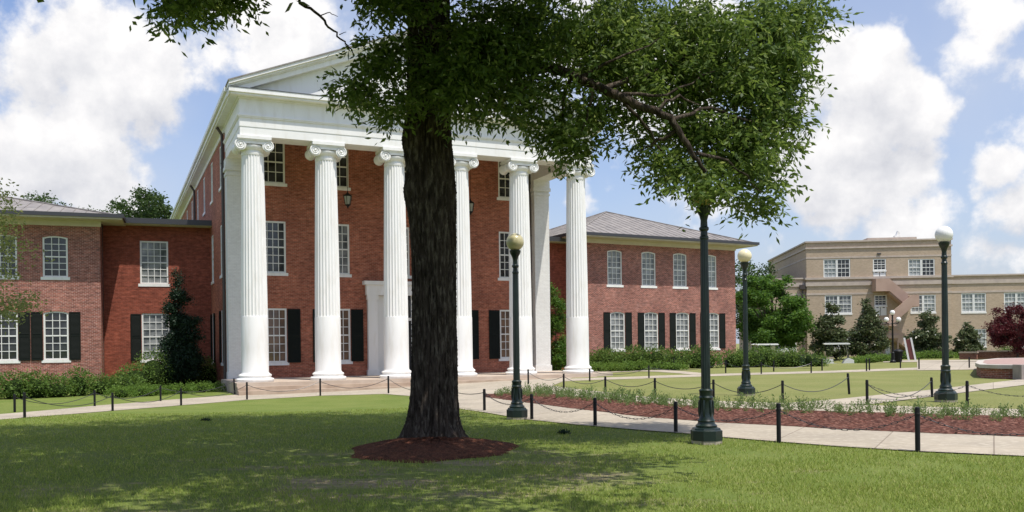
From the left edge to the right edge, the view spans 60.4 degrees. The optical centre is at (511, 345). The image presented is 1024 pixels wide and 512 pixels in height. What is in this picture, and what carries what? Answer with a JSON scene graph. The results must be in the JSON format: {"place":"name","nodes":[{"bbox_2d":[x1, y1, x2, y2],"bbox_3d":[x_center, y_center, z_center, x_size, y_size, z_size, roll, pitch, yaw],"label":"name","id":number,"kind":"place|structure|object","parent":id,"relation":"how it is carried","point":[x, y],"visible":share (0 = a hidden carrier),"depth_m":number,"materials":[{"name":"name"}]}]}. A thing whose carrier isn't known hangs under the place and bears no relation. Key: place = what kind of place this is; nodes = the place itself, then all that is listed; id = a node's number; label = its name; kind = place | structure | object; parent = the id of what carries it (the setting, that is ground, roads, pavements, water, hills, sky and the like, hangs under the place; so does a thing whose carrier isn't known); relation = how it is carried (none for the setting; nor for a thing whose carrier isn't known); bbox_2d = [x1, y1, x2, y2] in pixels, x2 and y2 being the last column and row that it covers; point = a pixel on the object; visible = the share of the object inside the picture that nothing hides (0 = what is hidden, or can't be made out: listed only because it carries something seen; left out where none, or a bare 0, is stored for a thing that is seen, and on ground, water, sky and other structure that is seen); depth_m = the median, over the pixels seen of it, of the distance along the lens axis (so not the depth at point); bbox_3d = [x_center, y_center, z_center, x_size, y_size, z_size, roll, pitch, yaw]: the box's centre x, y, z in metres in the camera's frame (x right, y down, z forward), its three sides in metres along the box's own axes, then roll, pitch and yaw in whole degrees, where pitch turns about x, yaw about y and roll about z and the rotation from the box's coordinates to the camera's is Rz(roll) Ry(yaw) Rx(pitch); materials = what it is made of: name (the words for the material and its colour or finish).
{"place":"outdoors","nodes":[
{"label":"outdoors","id":0,"kind":"place"},
{"bbox_2d":[0,389,383,418],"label":"path","id":1,"kind":"structure","parent":0,"point":[150,404],"depth_m":33.11,"materials":[{"name":"concrete"}]},
{"bbox_2d":[23,392,25,417],"bbox_3d":[-13.513,1.694,24.393,0.082,0.816,0.082,-1,0,0],"label":"bollard","id":2,"kind":"object","parent":1,"relation":"on","point":[24,404],"visible":0.91,"depth_m":24.36,"materials":[{"name":"black metal"}]},
{"bbox_2d":[0,344,1023,511],"bbox_3d":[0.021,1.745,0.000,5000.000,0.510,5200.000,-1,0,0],"label":"ground","id":3,"kind":"structure","parent":0,"point":[898,381],"depth_m":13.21,"materials":[{"name":"green plant"}]},
{"bbox_2d":[0,178,55,334],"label":"sapling tree","id":4,"kind":"object","parent":3,"relation":"on","point":[19,304],"visible":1,"depth_m":16.29,"materials":[{"name":"green plant"}]},
{"bbox_2d":[0,195,125,384],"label":"wing building","id":5,"kind":"structure","parent":3,"relation":"on","point":[67,283],"depth_m":47.39,"materials":[{"name":"red brick"}]},
{"bbox_2d":[0,235,18,278],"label":"window","id":6,"kind":"structure","parent":5,"relation":"in","point":[14,264],"depth_m":46.65,"materials":[{"name":"grey glass"}]},
{"bbox_2d":[0,312,19,363],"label":"window","id":7,"kind":"structure","parent":5,"relation":"in","point":[8,342],"depth_m":46.63,"materials":[{"name":"white paint"}]},
{"bbox_2d":[41,236,69,279],"bbox_3d":[-24.590,-4.725,47.384,1.420,2.360,0.160,-1,0,-20],"label":"window","id":8,"kind":"structure","parent":5,"relation":"in","point":[56,246],"depth_m":47.41,"materials":[{"name":"grey glass"}]},
{"bbox_2d":[42,311,70,362],"bbox_3d":[-24.539,-0.476,47.384,1.420,2.760,0.160,-1,0,-20],"label":"window","id":9,"kind":"structure","parent":5,"relation":"in","point":[56,330],"depth_m":47.41,"materials":[{"name":"white paint"}]},
{"bbox_2d":[0,364,146,399],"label":"hedge","id":10,"kind":"object","parent":3,"relation":"on","point":[42,387],"visible":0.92,"depth_m":38.30,"materials":[{"name":"green plant"}]},
{"bbox_2d":[22,190,131,213],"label":"leafy tree","id":11,"kind":"object","parent":3,"relation":"on","point":[43,199],"visible":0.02,"depth_m":98.57,"materials":[{"name":"green plant"}]},
{"bbox_2d":[104,183,172,218],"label":"leafy tree","id":12,"kind":"object","parent":3,"relation":"on","point":[157,210],"visible":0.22,"depth_m":89.52,"materials":[{"name":"green plant"}]},
{"bbox_2d":[101,217,211,379],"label":"link building","id":13,"kind":"structure","parent":3,"relation":"on","point":[142,257],"depth_m":50.29,"materials":[{"name":"red brick"}]},
{"bbox_2d":[138,241,169,286],"bbox_3d":[-20.520,-4.699,50.466,1.700,2.610,0.160,-1,0,-20],"label":"window","id":14,"kind":"structure","parent":13,"relation":"in","point":[153,254],"depth_m":50.48,"materials":[{"name":"grey glass"}]},
{"bbox_2d":[140,313,169,362],"bbox_3d":[-20.422,-0.450,50.483,1.700,2.810,0.160,-1,0,-20],"label":"window","id":15,"kind":"structure","parent":13,"relation":"in","point":[152,324],"depth_m":50.46,"materials":[{"name":"white paint"}]},
{"bbox_2d":[102,379,226,397],"bbox_3d":[-15.507,1.938,39.734,2.000,0.830,6.346,-1,0,29],"label":"ground cover","id":16,"kind":"object","parent":3,"relation":"on","point":[120,391],"visible":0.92,"depth_m":38.76,"materials":[{"name":"green plant"}]},
{"bbox_2d":[115,346,217,388],"bbox_3d":[-17.900,1.208,46.768,2.585,2.495,7.783,-1,0,19],"label":"hedge","id":17,"kind":"object","parent":3,"relation":"on","point":[151,372],"visible":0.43,"depth_m":44.93,"materials":[{"name":"green plant"}]},
{"bbox_2d":[154,267,209,386],"bbox_3d":[-17.275,-0.852,46.004,2.758,6.519,2.552,-1,0,-23],"label":"dark evergreen","id":18,"kind":"object","parent":3,"relation":"on","point":[187,357],"visible":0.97,"depth_m":45.62,"materials":[{"name":"green plant"}]},
{"bbox_2d":[170,31,612,394],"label":"portico building","id":19,"kind":"structure","parent":3,"relation":"on","point":[311,279],"depth_m":44.99,"materials":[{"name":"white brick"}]},
{"bbox_2d":[210,163,212,205],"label":"window","id":20,"kind":"structure","parent":19,"relation":"in","point":[211,202],"depth_m":50.62,"materials":[{"name":"white paint"}]},
{"bbox_2d":[211,235,213,284],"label":"window","id":21,"kind":"structure","parent":19,"relation":"in","point":[212,282],"depth_m":50.73,"materials":[{"name":"white paint"}]},
{"bbox_2d":[264,143,286,186],"bbox_3d":[-12.319,-9.373,45.143,1.500,2.360,0.160,-1,0,-24],"label":"window","id":22,"kind":"structure","parent":19,"relation":"in","point":[274,164],"depth_m":45.24,"materials":[{"name":"glass"}]},
{"bbox_2d":[266,221,287,275],"bbox_3d":[-12.266,-4.998,45.143,1.500,2.810,0.160,-1,0,-24],"label":"window","id":23,"kind":"structure","parent":19,"relation":"in","point":[275,230],"depth_m":45.25,"materials":[{"name":"grey glass"}]},
{"bbox_2d":[268,308,288,365],"bbox_3d":[-12.212,-0.458,45.143,1.500,2.930,0.160,-1,0,-24],"label":"window","id":24,"kind":"structure","parent":19,"relation":"in","point":[277,317],"depth_m":45.26,"materials":[{"name":"white paint"}]},
{"bbox_2d":[336,149,350,190],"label":"window","id":25,"kind":"structure","parent":19,"relation":"in","point":[341,165],"depth_m":46.68,"materials":[{"name":"glass"}]},
{"bbox_2d":[338,224,351,276],"bbox_3d":[-9.240,-5.034,46.508,1.500,2.810,0.160,-1,0,-24],"label":"window","id":26,"kind":"structure","parent":19,"relation":"in","point":[343,229],"depth_m":46.70,"materials":[{"name":"grey glass"}]},
{"bbox_2d":[340,309,352,363],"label":"window","id":27,"kind":"structure","parent":19,"relation":"in","point":[344,313],"depth_m":46.71,"materials":[{"name":"white paint"}]},
{"bbox_2d":[343,160,351,207],"bbox_3d":[-8.285,-8.798,44.293,0.480,3.733,0.416,-1,0,-24],"label":"hanging lantern","id":28,"kind":"object","parent":19,"relation":"hanging from","point":[347,196],"visible":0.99,"depth_m":44.22,"materials":[{"name":"black metal"}]},
{"bbox_2d":[406,227,411,278],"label":"window","id":29,"kind":"structure","parent":19,"relation":"in","point":[407,228],"depth_m":48.11,"materials":[{"name":"white paint"}]},
{"bbox_2d":[408,321,410,369],"bbox_3d":[-6.172,0.093,47.921,1.420,2.917,0.075,-1,0,-24],"label":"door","id":30,"kind":"structure","parent":19,"relation":"in","point":[409,322],"depth_m":48.16,"materials":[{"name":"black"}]},
{"bbox_2d":[469,184,474,214],"bbox_3d":[-2.232,-8.870,47.023,0.480,3.733,0.416,-1,0,-24],"label":"hanging lantern","id":31,"kind":"object","parent":19,"relation":"hanging from","point":[471,206],"visible":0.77,"depth_m":46.92,"materials":[{"name":"black metal"}]},
{"bbox_2d":[497,162,509,200],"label":"window","id":32,"kind":"structure","parent":19,"relation":"in","point":[503,180],"depth_m":50.51,"materials":[{"name":"glass"}]},
{"bbox_2d":[498,232,508,280],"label":"window","id":33,"kind":"structure","parent":19,"relation":"in","point":[503,249],"depth_m":50.49,"materials":[{"name":"white paint"}]},
{"bbox_2d":[499,310,508,360],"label":"window","id":34,"kind":"structure","parent":19,"relation":"in","point":[504,314],"depth_m":50.49,"materials":[{"name":"white paint"}]},
{"bbox_2d":[350,436,519,462],"bbox_3d":[-1.253,1.569,14.099,2.872,0.223,3.334,-1,0,0],"label":"mulch ring","id":35,"kind":"object","parent":3,"relation":"on","point":[429,448],"visible":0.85,"depth_m":13.39,"materials":[{"name":"brown wood"}]},
{"bbox_2d":[37,0,863,437],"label":"oak tree","id":36,"kind":"object","parent":3,"relation":"on","point":[465,58],"visible":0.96,"depth_m":14.14,"materials":[{"name":"green plant"}]},
{"bbox_2d":[384,378,569,411],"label":"forecourt","id":37,"kind":"structure","parent":3,"relation":"on","point":[473,401],"depth_m":36.50,"materials":[{"name":"concrete"}]},
{"bbox_2d":[506,233,527,419],"bbox_3d":[0.091,-0.446,19.962,0.474,4.219,0.474,-1,0,0],"label":"street lamp","id":38,"kind":"object","parent":3,"relation":"on","point":[517,409],"visible":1,"depth_m":19.89,"materials":[{"name":"metal"}]},
{"bbox_2d":[549,236,566,368],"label":"link building","id":39,"kind":"structure","parent":3,"relation":"on","point":[557,249],"depth_m":61.29,"materials":[{"name":"red brick"}]},
{"bbox_2d":[550,282,566,370],"bbox_3d":[2.756,-0.910,55.003,2.354,6.182,2.301,-1,0,0],"label":"tall shrub","id":40,"kind":"object","parent":3,"relation":"on","point":[558,349],"visible":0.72,"depth_m":54.78,"materials":[{"name":"green plant"}]},
{"bbox_2d":[593,398,596,425],"bbox_3d":[1.684,1.383,17.848,0.082,0.665,0.082,-1,0,0],"label":"bollard","id":41,"kind":"object","parent":3,"relation":"on","point":[594,411],"visible":0.91,"depth_m":17.82,"materials":[{"name":"black metal"}]},
{"bbox_2d":[597,404,673,419],"bbox_3d":[2.363,1.280,17.105,0.036,0.309,2.044,-1,0,-42],"label":"chain","id":42,"kind":"object","parent":41,"relation":"hanging from","point":[633,418],"visible":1,"depth_m":17.14,"materials":[{"name":"grey metal"}]},
{"bbox_2d":[589,357,689,371],"bbox_3d":[6.781,1.222,52.958,2.982,1.110,8.321,-1,0,-43],"label":"ground cover","id":43,"kind":"object","parent":3,"relation":"on","point":[627,365],"visible":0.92,"depth_m":51.24,"materials":[{"name":"green plant"}]},
{"bbox_2d":[549,211,759,364],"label":"wing building","id":44,"kind":"structure","parent":3,"relation":"on","point":[643,276],"depth_m":63.79,"materials":[{"name":"red brick"}]},
{"bbox_2d":[606,250,623,286],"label":"window","id":45,"kind":"structure","parent":44,"relation":"in","point":[614,257],"depth_m":62.00,"materials":[{"name":"grey glass"}]},
{"bbox_2d":[610,312,624,351],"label":"window","id":46,"kind":"structure","parent":44,"relation":"in","point":[617,319],"depth_m":62.11,"materials":[{"name":"white paint"}]},
{"bbox_2d":[641,252,656,287],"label":"window","id":47,"kind":"structure","parent":44,"relation":"in","point":[648,258],"depth_m":63.44,"materials":[{"name":"grey glass"}]},
{"bbox_2d":[644,312,659,350],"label":"window","id":48,"kind":"structure","parent":44,"relation":"in","point":[650,318],"depth_m":63.53,"materials":[{"name":"white paint"}]},
{"bbox_2d":[672,253,687,288],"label":"window","id":49,"kind":"structure","parent":44,"relation":"in","point":[679,260],"depth_m":64.80,"materials":[{"name":"grey glass"}]},
{"bbox_2d":[675,313,690,350],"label":"window","id":50,"kind":"structure","parent":44,"relation":"in","point":[682,319],"depth_m":64.90,"materials":[{"name":"white paint"}]},
{"bbox_2d":[708,255,717,289],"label":"window","id":51,"kind":"structure","parent":44,"relation":"in","point":[711,259],"depth_m":66.29,"materials":[{"name":"grey glass"}]},
{"bbox_2d":[709,313,720,349],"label":"window","id":52,"kind":"structure","parent":44,"relation":"in","point":[714,318],"depth_m":66.37,"materials":[{"name":"white paint"}]},
{"bbox_2d":[589,342,724,367],"bbox_3d":[8.140,0.753,56.553,3.955,2.026,11.457,-1,0,-42],"label":"hedge","id":53,"kind":"object","parent":3,"relation":"on","point":[691,359],"visible":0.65,"depth_m":54.17,"materials":[{"name":"green plant"}]},
{"bbox_2d":[673,401,677,432],"bbox_3d":[3.043,1.366,16.362,0.082,0.665,0.082,-1,0,0],"label":"bollard","id":54,"kind":"object","parent":3,"relation":"on","point":[675,417],"visible":0.94,"depth_m":16.33,"materials":[{"name":"black metal"}]},
{"bbox_2d":[691,185,722,444],"bbox_3d":[3.185,-0.541,14.521,0.484,4.305,0.484,-1,0,0],"label":"street lamp","id":55,"kind":"object","parent":3,"relation":"on","point":[705,430],"visible":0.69,"depth_m":14.46,"materials":[{"name":"metal"}]},
{"bbox_2d":[737,249,754,395],"bbox_3d":[7.338,-0.741,27.672,0.518,4.606,0.518,-1,0,0],"label":"street lamp","id":56,"kind":"object","parent":3,"relation":"on","point":[744,256],"visible":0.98,"depth_m":27.60,"materials":[{"name":"metal"}]},
{"bbox_2d":[486,392,1023,435],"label":"mulch bed","id":57,"kind":"object","parent":3,"relation":"on","point":[978,423],"visible":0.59,"depth_m":18.18,"materials":[{"name":"brown wood"}]},
{"bbox_2d":[735,259,777,348],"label":"leafy tree","id":58,"kind":"object","parent":3,"relation":"on","point":[751,272],"visible":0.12,"depth_m":98.30,"materials":[{"name":"green plant"}]},
{"bbox_2d":[716,341,816,367],"bbox_3d":[15.472,0.618,54.218,6.202,1.992,2.716,-1,0,0],"label":"hedge","id":59,"kind":"object","parent":3,"relation":"on","point":[779,358],"visible":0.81,"depth_m":53.76,"materials":[{"name":"green plant"}]},
{"bbox_2d":[776,403,780,442],"bbox_3d":[4.391,1.318,14.488,0.082,0.751,0.082,-1,0,0],"label":"bollard","id":60,"kind":"object","parent":3,"relation":"on","point":[778,419],"visible":0.92,"depth_m":14.46,"materials":[{"name":"black metal"}]},
{"bbox_2d":[676,407,775,421],"bbox_3d":[3.715,1.189,15.426,0.036,0.279,2.338,-1,0,-36],"label":"chain","id":61,"kind":"object","parent":60,"relation":"hanging from","point":[730,420],"visible":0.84,"depth_m":15.21,"materials":[{"name":"grey metal"}]},
{"bbox_2d":[735,271,822,351],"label":"leafy tree","id":62,"kind":"object","parent":3,"relation":"on","point":[790,323],"visible":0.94,"depth_m":76.82,"materials":[{"name":"green plant"}]},
{"bbox_2d":[799,352,817,365],"bbox_3d":[16.852,0.688,49.914,1.169,0.874,0.850,-1,0,0],"label":"round shrub","id":63,"kind":"object","parent":3,"relation":"on","point":[808,360],"visible":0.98,"depth_m":49.78,"materials":[{"name":"green plant"}]},
{"bbox_2d":[804,351,833,365],"bbox_3d":[18.850,0.833,54.493,2.017,1.220,1.966,-1,0,0],"label":"hedge","id":64,"kind":"object","parent":3,"relation":"on","point":[825,359],"visible":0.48,"depth_m":54.11,"materials":[{"name":"green plant"}]},
{"bbox_2d":[807,302,854,359],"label":"magnolia tree","id":65,"kind":"object","parent":3,"relation":"on","point":[829,332],"visible":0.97,"depth_m":75.42,"materials":[{"name":"green plant"}]},
{"bbox_2d":[823,343,853,363],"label":"golf cart","id":66,"kind":"object","parent":3,"relation":"on","point":[847,360],"visible":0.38,"depth_m":66.58,"materials":[{"name":"white plastic"}]},
{"bbox_2d":[842,353,890,362],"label":"ground cover","id":67,"kind":"object","parent":3,"relation":"on","point":[876,357],"visible":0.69,"depth_m":65.83,"materials":[{"name":"green plant"}]},
{"bbox_2d":[848,298,891,356],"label":"magnolia tree","id":68,"kind":"object","parent":3,"relation":"on","point":[869,325],"visible":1,"depth_m":75.17,"materials":[{"name":"green plant"}]},
{"bbox_2d":[739,231,1023,356],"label":"hall building","id":69,"kind":"structure","parent":3,"relation":"on","point":[899,275],"depth_m":89.08,"materials":[{"name":"beige brick"}]},
{"bbox_2d":[823,259,836,276],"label":"window","id":70,"kind":"structure","parent":69,"relation":"in","point":[829,265],"depth_m":89.84,"materials":[{"name":"white paint"}]},
{"bbox_2d":[825,295,837,314],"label":"window","id":71,"kind":"structure","parent":69,"relation":"in","point":[828,298],"depth_m":89.82,"materials":[{"name":"white paint"}]},
{"bbox_2d":[837,259,849,276],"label":"window","id":72,"kind":"structure","parent":69,"relation":"in","point":[843,265],"depth_m":89.71,"materials":[{"name":"white paint"}]},
{"bbox_2d":[838,295,851,314],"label":"window","id":73,"kind":"structure","parent":69,"relation":"in","point":[845,301],"depth_m":89.68,"materials":[{"name":"white paint"}]},
{"bbox_2d":[873,259,886,271],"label":"window","id":74,"kind":"structure","parent":69,"relation":"in","point":[879,265],"depth_m":89.33,"materials":[{"name":"white paint"}]},
{"bbox_2d":[874,295,886,306],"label":"window","id":75,"kind":"structure","parent":69,"relation":"in","point":[879,300],"depth_m":89.33,"materials":[{"name":"grey glass"}]},
{"bbox_2d":[874,307,886,314],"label":"door","id":76,"kind":"structure","parent":69,"relation":"in","point":[883,309],"depth_m":89.29,"materials":[{"name":"white paint"}]},
{"bbox_2d":[908,259,920,275],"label":"window","id":77,"kind":"structure","parent":69,"relation":"in","point":[914,265],"depth_m":89.01,"materials":[{"name":"white paint"}]},
{"bbox_2d":[910,295,922,313],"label":"window","id":78,"kind":"structure","parent":69,"relation":"in","point":[914,310],"depth_m":88.96,"materials":[{"name":"white paint"}]},
{"bbox_2d":[921,259,934,274],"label":"window","id":79,"kind":"structure","parent":69,"relation":"in","point":[927,265],"depth_m":88.88,"materials":[{"name":"white paint"}]},
{"bbox_2d":[923,295,935,313],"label":"window","id":80,"kind":"structure","parent":69,"relation":"in","point":[929,301],"depth_m":88.86,"materials":[{"name":"white paint"}]},
{"bbox_2d":[961,293,973,313],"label":"window","id":81,"kind":"structure","parent":69,"relation":"in","point":[967,301],"depth_m":88.83,"materials":[{"name":"white paint"}]},
{"bbox_2d":[973,293,986,313],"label":"window","id":82,"kind":"structure","parent":69,"relation":"in","point":[979,298],"depth_m":88.70,"materials":[{"name":"white paint"}]},
{"bbox_2d":[975,329,986,346],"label":"window","id":83,"kind":"structure","parent":69,"relation":"in","point":[980,331],"depth_m":88.70,"materials":[{"name":"white paint"}]},
{"bbox_2d":[1004,292,1015,312],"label":"window","id":84,"kind":"structure","parent":69,"relation":"in","point":[1010,297],"depth_m":88.45,"materials":[{"name":"grey glass"}]},
{"bbox_2d":[1016,292,1023,307],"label":"window","id":85,"kind":"structure","parent":69,"relation":"in","point":[1019,295],"depth_m":88.34,"materials":[{"name":"grey glass"}]},
{"bbox_2d":[884,310,900,362],"bbox_3d":[26.386,-0.652,61.000,1.180,3.650,0.400,-1,0,0],"label":"triple globe lamp","id":86,"kind":"object","parent":3,"relation":"on","point":[898,320],"visible":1,"depth_m":60.94,"materials":[{"name":"black metal"}]},
{"bbox_2d":[914,407,919,451],"bbox_3d":[6.037,1.292,13.099,0.082,0.767,0.082,-1,0,0],"label":"bollard","id":87,"kind":"object","parent":3,"relation":"on","point":[917,429],"visible":0.92,"depth_m":13.07,"materials":[{"name":"black metal"}]},
{"bbox_2d":[781,411,914,430],"bbox_3d":[5.212,1.175,13.794,2.183,0.313,0.036,-1,0,40],"label":"chain","id":88,"kind":"object","parent":87,"relation":"hanging from","point":[847,429],"visible":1,"depth_m":13.78,"materials":[{"name":"grey metal"}]},
{"bbox_2d":[919,415,1021,435],"bbox_3d":[6.915,1.134,12.508,2.150,0.292,0.036,-1,0,34],"label":"chain","id":89,"kind":"object","parent":87,"relation":"hanging from","point":[972,431],"visible":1,"depth_m":12.68,"materials":[{"name":"grey metal"}]},
{"bbox_2d":[903,309,952,353],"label":"magnolia tree","id":90,"kind":"object","parent":3,"relation":"on","point":[925,338],"visible":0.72,"depth_m":75.58,"materials":[{"name":"green plant"}]},
{"bbox_2d":[902,347,958,358],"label":"ground cover","id":91,"kind":"object","parent":3,"relation":"on","point":[929,355],"visible":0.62,"depth_m":73.52,"materials":[{"name":"green plant"}]},
{"bbox_2d":[934,226,957,402],"bbox_3d":[11.658,-0.858,23.700,0.533,4.736,0.533,-1,0,0],"label":"street lamp","id":92,"kind":"object","parent":3,"relation":"on","point":[943,235],"visible":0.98,"depth_m":23.63,"materials":[{"name":"metal"}]},
{"bbox_2d":[958,352,978,358],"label":"brick wall","id":93,"kind":"structure","parent":3,"relation":"on","point":[966,355],"depth_m":69.55,"materials":[{"name":"brick"}]},
{"bbox_2d":[949,321,989,355],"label":"magnolia tree","id":94,"kind":"object","parent":3,"relation":"on","point":[969,337],"visible":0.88,"depth_m":75.57,"materials":[{"name":"green plant"}]},
{"bbox_2d":[975,358,1023,379],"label":"brick planter","id":95,"kind":"object","parent":3,"relation":"on","point":[1003,368],"visible":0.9,"depth_m":37.77,"materials":[{"name":"red brick"}]},
{"bbox_2d":[977,350,1023,358],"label":"brick wall","id":96,"kind":"structure","parent":3,"relation":"on","point":[991,354],"depth_m":69.02,"materials":[{"name":"brick"}]},
{"bbox_2d":[979,302,1023,357],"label":"maroon leaf tree","id":97,"kind":"object","parent":3,"relation":"on","point":[1009,331],"visible":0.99,"depth_m":65.48,"materials":[{"name":"red plant"}]},
{"bbox_2d":[0,0,1023,343],"label":"sky","id":98,"kind":"structure","parent":0,"point":[925,115],"materials":[{"name":"blue"}]},
{"bbox_2d":[594,370,700,374],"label":"path","id":99,"kind":"structure","parent":0,"point":[685,372],"depth_m":48.32,"materials":[{"name":"concrete"}]},
{"bbox_2d":[565,368,916,380],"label":"path","id":100,"kind":"structure","parent":0,"point":[670,376],"depth_m":44.41,"materials":[{"name":"concrete"}]},
{"bbox_2d":[484,397,1023,455],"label":"path","id":101,"kind":"structure","parent":0,"point":[976,444],"depth_m":15.56,"materials":[{"name":"concrete"}]},
{"bbox_2d":[542,386,1020,415],"bbox_3d":[5.359,1.632,27.469,6.696,0.113,26.295,-1,0,-36],"label":"flower bed","id":102,"kind":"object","parent":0,"point":[898,407],"depth_m":21.81,"materials":[{"name":"plant"}]},
{"bbox_2d":[794,379,1023,403],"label":"path","id":103,"kind":"structure","parent":0,"point":[984,386],"depth_m":27.09,"materials":[{"name":"concrete"}]},
{"bbox_2d":[883,360,977,361],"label":"path","id":104,"kind":"structure","parent":0,"point":[933,360],"depth_m":64.08,"materials":[{"name":"concrete"}]},
{"bbox_2d":[894,349,902,361],"bbox_3d":[27.196,0.699,62.000,0.680,0.930,0.680,-1,0,0],"label":"trash can","id":105,"kind":"object","parent":104,"relation":"on","point":[898,354],"visible":0.75,"depth_m":61.77,"materials":[{"name":"black metal"}]},
{"bbox_2d":[903,338,916,360],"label":"sandwich board","id":106,"kind":"object","parent":104,"relation":"on","point":[910,350],"visible":1,"depth_m":66.00,"materials":[{"name":"red"}]},
{"bbox_2d":[917,362,976,369],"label":"path","id":107,"kind":"structure","parent":0,"point":[937,365],"depth_m":51.20,"materials":[{"name":"concrete"}]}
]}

